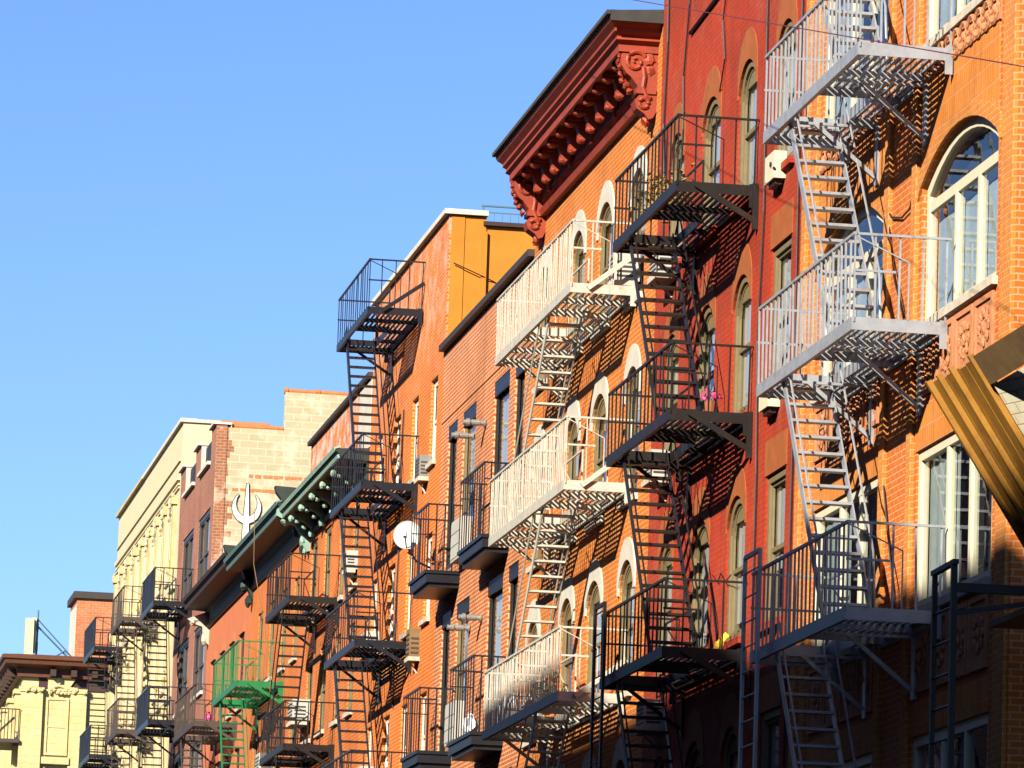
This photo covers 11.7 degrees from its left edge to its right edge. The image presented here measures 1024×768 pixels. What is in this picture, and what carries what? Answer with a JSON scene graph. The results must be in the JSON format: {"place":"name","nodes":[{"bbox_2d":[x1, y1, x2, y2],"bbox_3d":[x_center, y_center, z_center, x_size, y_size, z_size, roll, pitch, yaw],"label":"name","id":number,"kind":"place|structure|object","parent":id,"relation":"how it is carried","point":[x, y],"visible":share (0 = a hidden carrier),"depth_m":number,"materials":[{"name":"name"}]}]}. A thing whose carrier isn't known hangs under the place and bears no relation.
{"place":"outdoors","nodes":[
{"label":"outdoors","id":0,"kind":"place"},
{"bbox_2d":[0,653,109,767],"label":"stone building","id":1,"kind":"structure","parent":0,"point":[47,695],"depth_m":216.92,"materials":[{"name":"beige stone"}]},
{"bbox_2d":[0,708,19,750],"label":"balcony","id":2,"kind":"structure","parent":1,"relation":"attached to","point":[7,744],"depth_m":216.37,"materials":[{"name":"beige metal"}]},
{"bbox_2d":[24,610,70,655],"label":"cell antenna","id":3,"kind":"object","parent":1,"relation":"on","point":[32,628],"visible":0.84,"depth_m":218.25,"materials":[{"name":"white metal"}]},
{"bbox_2d":[46,700,66,752],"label":"blind window","id":4,"kind":"structure","parent":1,"relation":"in","point":[55,741],"depth_m":216.88,"materials":[{"name":"paint"}]},
{"bbox_2d":[67,591,113,657],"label":"chimney","id":5,"kind":"object","parent":1,"relation":"on","point":[87,607],"visible":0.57,"depth_m":220.15,"materials":[{"name":"brick"}]},
{"bbox_2d":[106,418,269,767],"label":"stone house","id":6,"kind":"structure","parent":0,"point":[148,514],"depth_m":156.21,"materials":[{"name":"beige stone"}]},
{"bbox_2d":[78,617,127,767],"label":"fire escape","id":7,"kind":"object","parent":6,"relation":"attached to","point":[97,760],"visible":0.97,"depth_m":165.75,"materials":[{"name":"black metal"}]},
{"bbox_2d":[106,585,158,767],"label":"fire escape","id":8,"kind":"object","parent":6,"relation":"attached to","point":[113,732],"visible":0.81,"depth_m":155.03,"materials":[{"name":"black metal"}]},
{"bbox_2d":[182,552,251,767],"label":"stucco house","id":9,"kind":"structure","parent":0,"point":[216,595],"depth_m":132.23,"materials":[{"name":"paint"}]},
{"bbox_2d":[173,683,236,767],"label":"fire escape","id":10,"kind":"object","parent":9,"relation":"attached to","point":[198,725],"visible":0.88,"depth_m":131.29,"materials":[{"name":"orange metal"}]},
{"bbox_2d":[275,372,372,767],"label":"brick house","id":11,"kind":"structure","parent":0,"point":[304,509],"depth_m":110.13,"materials":[{"name":"orange brick"}]},
{"bbox_2d":[286,699,309,736],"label":"air conditioner","id":12,"kind":"object","parent":11,"relation":"attached to","point":[301,714],"visible":0.74,"depth_m":113.48,"materials":[{"name":"paint"}]},
{"bbox_2d":[259,552,341,767],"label":"fire escape","id":13,"kind":"object","parent":11,"relation":"attached to","point":[301,753],"visible":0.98,"depth_m":110.45,"materials":[{"name":"black paint"}]},
{"bbox_2d":[300,657,312,743],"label":"window","id":14,"kind":"structure","parent":11,"relation":"in","point":[310,666],"depth_m":113.90,"materials":[{"name":"white paint"}]},
{"bbox_2d":[313,646,326,737],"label":"window","id":15,"kind":"structure","parent":11,"relation":"in","point":[323,672],"depth_m":111.45,"materials":[{"name":"white paint"}]},
{"bbox_2d":[318,525,331,617],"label":"window","id":16,"kind":"structure","parent":11,"relation":"in","point":[329,531],"depth_m":111.89,"materials":[{"name":"beige paint"}]},
{"bbox_2d":[333,520,345,604],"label":"window","id":17,"kind":"structure","parent":11,"relation":"in","point":[340,597],"depth_m":109.24,"materials":[{"name":"white paint"}]},
{"bbox_2d":[342,550,357,583],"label":"air conditioner","id":18,"kind":"object","parent":11,"relation":"attached to","point":[351,561],"visible":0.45,"depth_m":106.50,"materials":[{"name":"paint"}]},
{"bbox_2d":[0,0,663,656],"label":"sky","id":19,"kind":"structure","parent":0,"point":[192,192],"materials":[{"name":"blue"}]},
{"bbox_2d":[430,249,534,767],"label":"brick house","id":20,"kind":"structure","parent":0,"point":[478,384],"depth_m":89.44,"materials":[{"name":"orange brick"}]},
{"bbox_2d":[400,687,453,767],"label":"balcony","id":21,"kind":"structure","parent":20,"relation":"attached to","point":[418,758],"depth_m":91.17,"materials":[{"name":"black metal"}]},
{"bbox_2d":[408,503,461,599],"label":"balcony","id":22,"kind":"structure","parent":20,"relation":"attached to","point":[428,584],"depth_m":91.68,"materials":[{"name":"black metal"}]},
{"bbox_2d":[439,627,448,750],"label":"window","id":23,"kind":"structure","parent":20,"relation":"in","point":[445,632],"depth_m":93.08,"materials":[{"name":"black paint"}]},
{"bbox_2d":[446,438,455,569],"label":"window","id":24,"kind":"structure","parent":20,"relation":"in","point":[452,443],"depth_m":93.62,"materials":[{"name":"black paint"}]},
{"bbox_2d":[444,700,463,746],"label":"louvre unit","id":25,"kind":"object","parent":20,"relation":"attached to","point":[446,724],"visible":0.55,"depth_m":89.84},
{"bbox_2d":[450,515,472,563],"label":"louvre unit","id":26,"kind":"object","parent":20,"relation":"attached to","point":[454,558],"visible":0.64,"depth_m":90.59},
{"bbox_2d":[456,612,468,699],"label":"window","id":27,"kind":"structure","parent":20,"relation":"in","point":[460,633],"depth_m":91.27,"materials":[{"name":"glass"}]},
{"bbox_2d":[447,613,481,632],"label":"flue vent","id":28,"kind":"object","parent":20,"relation":"attached to","point":[462,617],"visible":1,"depth_m":88.36,"materials":[{"name":"metal"}]},
{"bbox_2d":[451,418,486,439],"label":"flue vent","id":29,"kind":"object","parent":20,"relation":"attached to","point":[466,422],"visible":1,"depth_m":89.23,"materials":[{"name":"metal"}]},
{"bbox_2d":[463,418,475,515],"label":"window","id":30,"kind":"structure","parent":20,"relation":"in","point":[468,428],"depth_m":91.83,"materials":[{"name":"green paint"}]},
{"bbox_2d":[446,654,505,761],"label":"balcony","id":31,"kind":"structure","parent":20,"relation":"attached to","point":[471,746],"depth_m":86.08,"materials":[{"name":"black metal"}]},
{"bbox_2d":[457,461,508,569],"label":"balcony","id":32,"kind":"structure","parent":20,"relation":"attached to","point":[477,553],"depth_m":86.92,"materials":[{"name":"black metal"}]},
{"bbox_2d":[486,588,502,726],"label":"window","id":33,"kind":"structure","parent":20,"relation":"in","point":[499,593],"depth_m":87.67,"materials":[{"name":"glass"}]},
{"bbox_2d":[492,386,509,533],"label":"window","id":34,"kind":"structure","parent":20,"relation":"in","point":[506,392],"depth_m":88.21,"materials":[{"name":"black paint"}]},
{"bbox_2d":[507,578,516,691],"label":"window","id":35,"kind":"structure","parent":20,"relation":"in","point":[513,584],"depth_m":85.54,"materials":[{"name":"glass"}]},
{"bbox_2d":[513,372,523,516],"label":"window","id":36,"kind":"structure","parent":20,"relation":"in","point":[520,379],"depth_m":86.08,"materials":[{"name":"black paint"}]},
{"bbox_2d":[492,9,663,767],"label":"brick house","id":37,"kind":"structure","parent":0,"point":[583,133],"depth_m":78.01,"materials":[{"name":"orange brick"}]},
{"bbox_2d":[532,268,549,394],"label":"window","id":38,"kind":"structure","parent":37,"relation":"in","point":[544,377],"depth_m":83.82,"materials":[{"name":"glass"}]},
{"bbox_2d":[482,219,639,767],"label":"fire escape","id":39,"kind":"object","parent":37,"relation":"attached to","point":[564,705],"visible":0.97,"depth_m":77.47,"materials":[{"name":"beige paint"}]},
{"bbox_2d":[553,600,571,731],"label":"window","id":40,"kind":"structure","parent":37,"relation":"in","point":[567,620],"depth_m":79.86,"materials":[{"name":"beige paint"}]},
{"bbox_2d":[558,419,578,551],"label":"window","id":41,"kind":"structure","parent":37,"relation":"in","point":[573,465],"depth_m":80.31,"materials":[{"name":"beige paint"}]},
{"bbox_2d":[564,233,584,365],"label":"window","id":42,"kind":"structure","parent":37,"relation":"in","point":[579,277],"depth_m":80.79,"materials":[{"name":"glass"}]},
{"bbox_2d":[579,583,601,718],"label":"window","id":43,"kind":"structure","parent":37,"relation":"in","point":[595,598],"depth_m":77.46,"materials":[{"name":"beige paint"}]},
{"bbox_2d":[584,395,605,532],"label":"window","id":44,"kind":"structure","parent":37,"relation":"in","point":[599,519],"depth_m":77.94,"materials":[{"name":"beige paint"}]},
{"bbox_2d":[590,204,611,341],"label":"window","id":45,"kind":"structure","parent":37,"relation":"in","point":[605,230],"depth_m":78.43,"materials":[{"name":"beige paint"}]},
{"bbox_2d":[611,562,633,703],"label":"window","id":46,"kind":"structure","parent":37,"relation":"in","point":[627,587],"depth_m":74.77,"materials":[{"name":"beige paint"}]},
{"bbox_2d":[607,253,639,300],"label":"air conditioner","id":47,"kind":"object","parent":37,"relation":"attached to","point":[623,276],"visible":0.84,"depth_m":75.15,"materials":[{"name":"paint"}]},
{"bbox_2d":[617,369,639,509],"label":"window","id":48,"kind":"structure","parent":37,"relation":"in","point":[621,505],"depth_m":75.17,"materials":[{"name":"beige paint"}]},
{"bbox_2d":[623,172,645,311],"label":"window","id":49,"kind":"structure","parent":37,"relation":"in","point":[626,307],"depth_m":75.61,"materials":[{"name":"green paint"}]},
{"bbox_2d":[634,0,1023,66],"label":"overhead wire","id":50,"kind":"object","parent":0,"point":[842,35],"visible":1,"depth_m":49.40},
{"bbox_3d":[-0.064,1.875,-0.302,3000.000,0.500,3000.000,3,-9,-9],"label":"ground","id":51,"kind":"structure","parent":0,"visible":0},
{"bbox_2d":[168,387,348,767],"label":"brick house","id":52,"kind":"structure","parent":51,"relation":"on","point":[230,463],"depth_m":139.02,"materials":[{"name":"brick"}]},
{"bbox_2d":[135,567,193,767],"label":"fire escape","id":53,"kind":"object","parent":52,"relation":"attached to","point":[144,700],"visible":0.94,"depth_m":144.19,"materials":[{"name":"black metal"}]},
{"bbox_2d":[173,638,188,718],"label":"window","id":54,"kind":"structure","parent":52,"relation":"in","point":[183,650],"depth_m":144.79,"materials":[{"name":"paint"}]},
{"bbox_2d":[180,529,193,607],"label":"window","id":55,"kind":"structure","parent":52,"relation":"in","point":[188,542],"depth_m":145.43,"materials":[{"name":"paint"}]},
{"bbox_2d":[190,627,203,702],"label":"window","id":56,"kind":"structure","parent":52,"relation":"in","point":[198,664],"depth_m":140.47,"materials":[{"name":"paint"}]},
{"bbox_2d":[197,509,209,581],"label":"window","id":57,"kind":"structure","parent":52,"relation":"in","point":[204,528],"depth_m":140.82,"materials":[{"name":"paint"}]},
{"bbox_2d":[232,483,261,539],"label":"trident sign","id":58,"kind":"object","parent":52,"relation":"attached to","point":[246,519],"visible":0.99,"depth_m":138.34,"materials":[{"name":"metal"}]},
{"bbox_2d":[223,486,306,767],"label":"brick house","id":59,"kind":"structure","parent":51,"relation":"on","point":[276,541],"depth_m":121.76,"materials":[{"name":"orange brick"}]},
{"bbox_2d":[212,640,284,767],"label":"fire escape","id":60,"kind":"object","parent":59,"relation":"attached to","point":[220,701],"visible":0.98,"depth_m":121.62,"materials":[{"name":"green paint"}]},
{"bbox_2d":[358,208,534,767],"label":"brick house","id":61,"kind":"structure","parent":51,"relation":"on","point":[476,241],"depth_m":97.89,"materials":[{"name":"orange brick"}]},
{"bbox_2d":[321,258,425,767],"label":"fire escape","id":62,"kind":"object","parent":61,"relation":"attached to","point":[358,647],"visible":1,"depth_m":99.71,"materials":[{"name":"black metal"}]},
{"bbox_2d":[387,566,394,648],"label":"window","id":63,"kind":"structure","parent":61,"relation":"in","point":[393,569],"depth_m":100.88,"materials":[{"name":"white paint"}]},
{"bbox_2d":[389,418,400,500],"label":"window","id":64,"kind":"structure","parent":61,"relation":"in","point":[399,421],"depth_m":101.38,"materials":[{"name":"white paint"}]},
{"bbox_2d":[392,410,403,708],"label":"drainpipe","id":65,"kind":"object","parent":61,"relation":"attached to","point":[397,561],"visible":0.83,"depth_m":99.55,"materials":[{"name":"metal"}]},
{"bbox_2d":[393,521,429,568],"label":"satellite dish","id":66,"kind":"object","parent":61,"relation":"attached to","point":[402,535],"visible":0.87,"depth_m":94.18,"materials":[{"name":"white metal"}]},
{"bbox_2d":[404,628,419,673],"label":"air conditioner","id":67,"kind":"object","parent":61,"relation":"attached to","point":[412,645],"visible":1,"depth_m":96.01,"materials":[{"name":"beige metal"}]},
{"bbox_2d":[414,455,431,493],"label":"air conditioner","id":68,"kind":"object","parent":61,"relation":"attached to","point":[421,475],"visible":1,"depth_m":96.24,"materials":[{"name":"paint"}]},
{"bbox_2d":[418,535,431,626],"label":"window","id":69,"kind":"structure","parent":61,"relation":"in","point":[426,619],"depth_m":95.80,"materials":[{"name":"white paint"}]},
{"bbox_2d":[425,379,437,469],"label":"window","id":70,"kind":"structure","parent":61,"relation":"in","point":[432,462],"depth_m":96.33,"materials":[{"name":"white paint"}]},
{"bbox_2d":[641,0,806,767],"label":"brick house","id":71,"kind":"structure","parent":51,"relation":"on","point":[720,517],"depth_m":67.86,"materials":[{"name":"red brick"}]},
{"bbox_2d":[634,699,663,750],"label":"air conditioner","id":72,"kind":"object","parent":71,"relation":"attached to","point":[652,725],"visible":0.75,"depth_m":70.91,"materials":[{"name":"paint"}]},
{"bbox_2d":[641,449,669,501],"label":"air conditioner","id":73,"kind":"object","parent":71,"relation":"attached to","point":[649,483],"visible":0.24,"depth_m":71.49,"materials":[{"name":"paint"}]},
{"bbox_2d":[647,245,678,297],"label":"air conditioner","id":74,"kind":"object","parent":71,"relation":"attached to","point":[656,280],"visible":0.42,"depth_m":72.02,"materials":[{"name":"paint"}]},
{"bbox_2d":[657,542,672,676],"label":"window","id":75,"kind":"structure","parent":71,"relation":"in","point":[665,565],"depth_m":71.77,"materials":[{"name":"green paint"}]},
{"bbox_2d":[662,0,669,235],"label":"cable","id":76,"kind":"object","parent":71,"relation":"attached to","point":[666,68],"visible":0.69,"depth_m":73.52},
{"bbox_2d":[664,335,678,471],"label":"window","id":77,"kind":"structure","parent":71,"relation":"in","point":[675,360],"depth_m":72.24,"materials":[{"name":"green paint"}]},
{"bbox_2d":[589,113,759,767],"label":"fire escape","id":78,"kind":"object","parent":71,"relation":"attached to","point":[686,671],"visible":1,"depth_m":68.12,"materials":[{"name":"black paint"}]},
{"bbox_2d":[628,161,694,223],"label":"potted plant","id":79,"kind":"object","parent":78,"relation":"on","point":[667,221],"visible":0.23,"depth_m":69.17,"materials":[{"name":"green plant"}]},
{"bbox_2d":[693,386,723,410],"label":"potted plant","id":80,"kind":"object","parent":78,"relation":"on","point":[712,405],"visible":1,"depth_m":66.27,"materials":[{"name":"pink plant"}]},
{"bbox_2d":[670,134,684,268],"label":"window","id":81,"kind":"structure","parent":71,"relation":"in","point":[673,224],"depth_m":72.70,"materials":[{"name":"green paint"}]},
{"bbox_2d":[679,0,690,193],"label":"cable","id":82,"kind":"object","parent":71,"relation":"attached to","point":[683,87],"visible":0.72,"depth_m":72.03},
{"bbox_2d":[687,743,701,767],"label":"window","id":83,"kind":"structure","parent":71,"relation":"in","point":[695,761],"depth_m":68.80,"materials":[{"name":"glass"}]},
{"bbox_2d":[691,519,708,659],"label":"window","id":84,"kind":"structure","parent":71,"relation":"in","point":[701,547],"depth_m":69.39,"materials":[{"name":"green paint"}]},
{"bbox_2d":[688,306,714,456],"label":"window","id":85,"kind":"structure","parent":71,"relation":"in","point":[707,331],"depth_m":69.86,"materials":[{"name":"glass"}]},
{"bbox_2d":[693,97,720,248],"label":"window","id":86,"kind":"structure","parent":71,"relation":"in","point":[709,152],"depth_m":70.31,"materials":[{"name":"green paint"}]},
{"bbox_2d":[723,727,737,767],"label":"window","id":87,"kind":"structure","parent":71,"relation":"in","point":[730,758],"depth_m":66.50,"materials":[{"name":"glass"}]},
{"bbox_2d":[718,497,744,648],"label":"window","id":88,"kind":"structure","parent":71,"relation":"in","point":[737,525],"depth_m":66.94,"materials":[{"name":"green paint"}]},
{"bbox_2d":[724,275,750,431],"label":"window","id":89,"kind":"structure","parent":71,"relation":"in","point":[743,303],"depth_m":67.43,"materials":[{"name":"green paint"}]},
{"bbox_2d":[730,60,756,216],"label":"window","id":90,"kind":"structure","parent":71,"relation":"in","point":[749,88],"depth_m":67.90,"materials":[{"name":"green paint"}]},
{"bbox_2d":[748,0,768,703],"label":"cable","id":91,"kind":"object","parent":71,"relation":"attached to","point":[753,565],"visible":0.83,"depth_m":65.79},
{"bbox_2d":[759,398,779,416],"bbox_3d":[3.323,0.184,64.598,0.190,0.430,0.580,3,-9,-9],"label":"junction box","id":92,"kind":"object","parent":71,"relation":"attached to","point":[768,407],"visible":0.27,"depth_m":64.40,"materials":[{"name":"beige paint"}]},
{"bbox_2d":[761,707,779,767],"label":"window","id":93,"kind":"structure","parent":71,"relation":"in","point":[771,719],"depth_m":64.20,"materials":[{"name":"glass"}]},
{"bbox_2d":[760,467,785,633],"bbox_3d":[3.473,2.133,64.176,0.365,2.040,1.340,3,-9,-9],"label":"window","id":94,"kind":"structure","parent":71,"relation":"in","point":[776,482],"depth_m":64.61,"materials":[{"name":"green paint"}]},
{"bbox_2d":[765,150,786,189],"bbox_3d":[3.424,-2.776,65.076,0.190,0.430,0.580,3,-9,-9],"label":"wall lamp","id":95,"kind":"object","parent":71,"relation":"attached to","point":[775,175],"visible":1,"depth_m":64.86,"materials":[{"name":"beige paint"}]},
{"bbox_2d":[771,236,791,374],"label":"window","id":96,"kind":"structure","parent":71,"relation":"in","point":[782,255],"depth_m":65.12,"materials":[{"name":"green paint"}]},
{"bbox_2d":[777,19,795,169],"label":"window","id":97,"kind":"structure","parent":71,"relation":"in","point":[790,159],"depth_m":65.41,"materials":[{"name":"green paint"}]},
{"bbox_2d":[783,0,803,767],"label":"cable","id":98,"kind":"object","parent":71,"relation":"attached to","point":[791,479],"visible":0.73,"depth_m":63.46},
{"bbox_2d":[787,0,1023,767],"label":"brick house","id":99,"kind":"structure","parent":51,"relation":"on","point":[961,185],"depth_m":56.57,"materials":[{"name":"orange brick"}]},
{"bbox_2d":[813,477,877,646],"bbox_3d":[4.099,2.273,60.104,0.365,1.910,3.640,3,-9,-9],"label":"window","id":100,"kind":"structure","parent":99,"relation":"in","point":[870,489],"depth_m":60.40,"materials":[{"name":"beige paint"}]},
{"bbox_2d":[738,0,953,767],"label":"fire escape","id":101,"kind":"object","parent":99,"relation":"attached to","point":[786,651],"visible":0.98,"depth_m":57.85,"materials":[{"name":"silver metal"}]},
{"bbox_2d":[810,206,883,403],"bbox_3d":[4.213,-1.047,60.640,0.365,2.138,3.640,3,-9,-9],"label":"window","id":102,"kind":"structure","parent":99,"relation":"in","point":[861,215],"depth_m":60.85,"materials":[{"name":"beige paint"}]},
{"bbox_2d":[830,753,871,767],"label":"window","id":103,"kind":"structure","parent":99,"relation":"in","point":[864,761],"depth_m":58.78,"materials":[{"name":"beige paint"}]},
{"bbox_2d":[825,0,887,130],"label":"window","id":104,"kind":"structure","parent":99,"relation":"in","point":[876,3],"depth_m":61.82,"materials":[{"name":"beige paint"}]},
{"bbox_2d":[913,713,987,767],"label":"window","id":105,"kind":"structure","parent":99,"relation":"in","point":[971,735],"depth_m":54.48,"materials":[{"name":"beige paint"}]},
{"bbox_2d":[912,433,991,610],"bbox_3d":[4.951,1.469,54.946,0.365,1.910,3.560,3,-9,-9],"label":"window","id":106,"kind":"structure","parent":99,"relation":"in","point":[960,499],"depth_m":55.42,"materials":[{"name":"beige paint"}]},
{"bbox_2d":[923,0,984,46],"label":"window","id":107,"kind":"structure","parent":99,"relation":"in","point":[962,9],"depth_m":56.78,"materials":[{"name":"beige paint"}]},
{"bbox_2d":[912,116,998,336],"bbox_3d":[5.064,-1.850,55.481,0.365,2.138,3.560,3,-9,-9],"label":"window","id":108,"kind":"structure","parent":99,"relation":"in","point":[970,198],"depth_m":55.75,"materials":[{"name":"beige paint"}]},
{"bbox_2d":[925,325,1023,629],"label":"plank fan","id":109,"kind":"object","parent":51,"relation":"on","point":[981,408],"visible":1,"depth_m":50.42},
{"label":"far pavement","id":110,"kind":"structure","parent":0,"visible":0},
{"bbox_2d":[928,559,1023,767],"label":"steel ladder","id":111,"kind":"object","parent":110,"relation":"on","point":[955,585],"visible":1,"depth_m":50.43,"materials":[{"name":"metal"}]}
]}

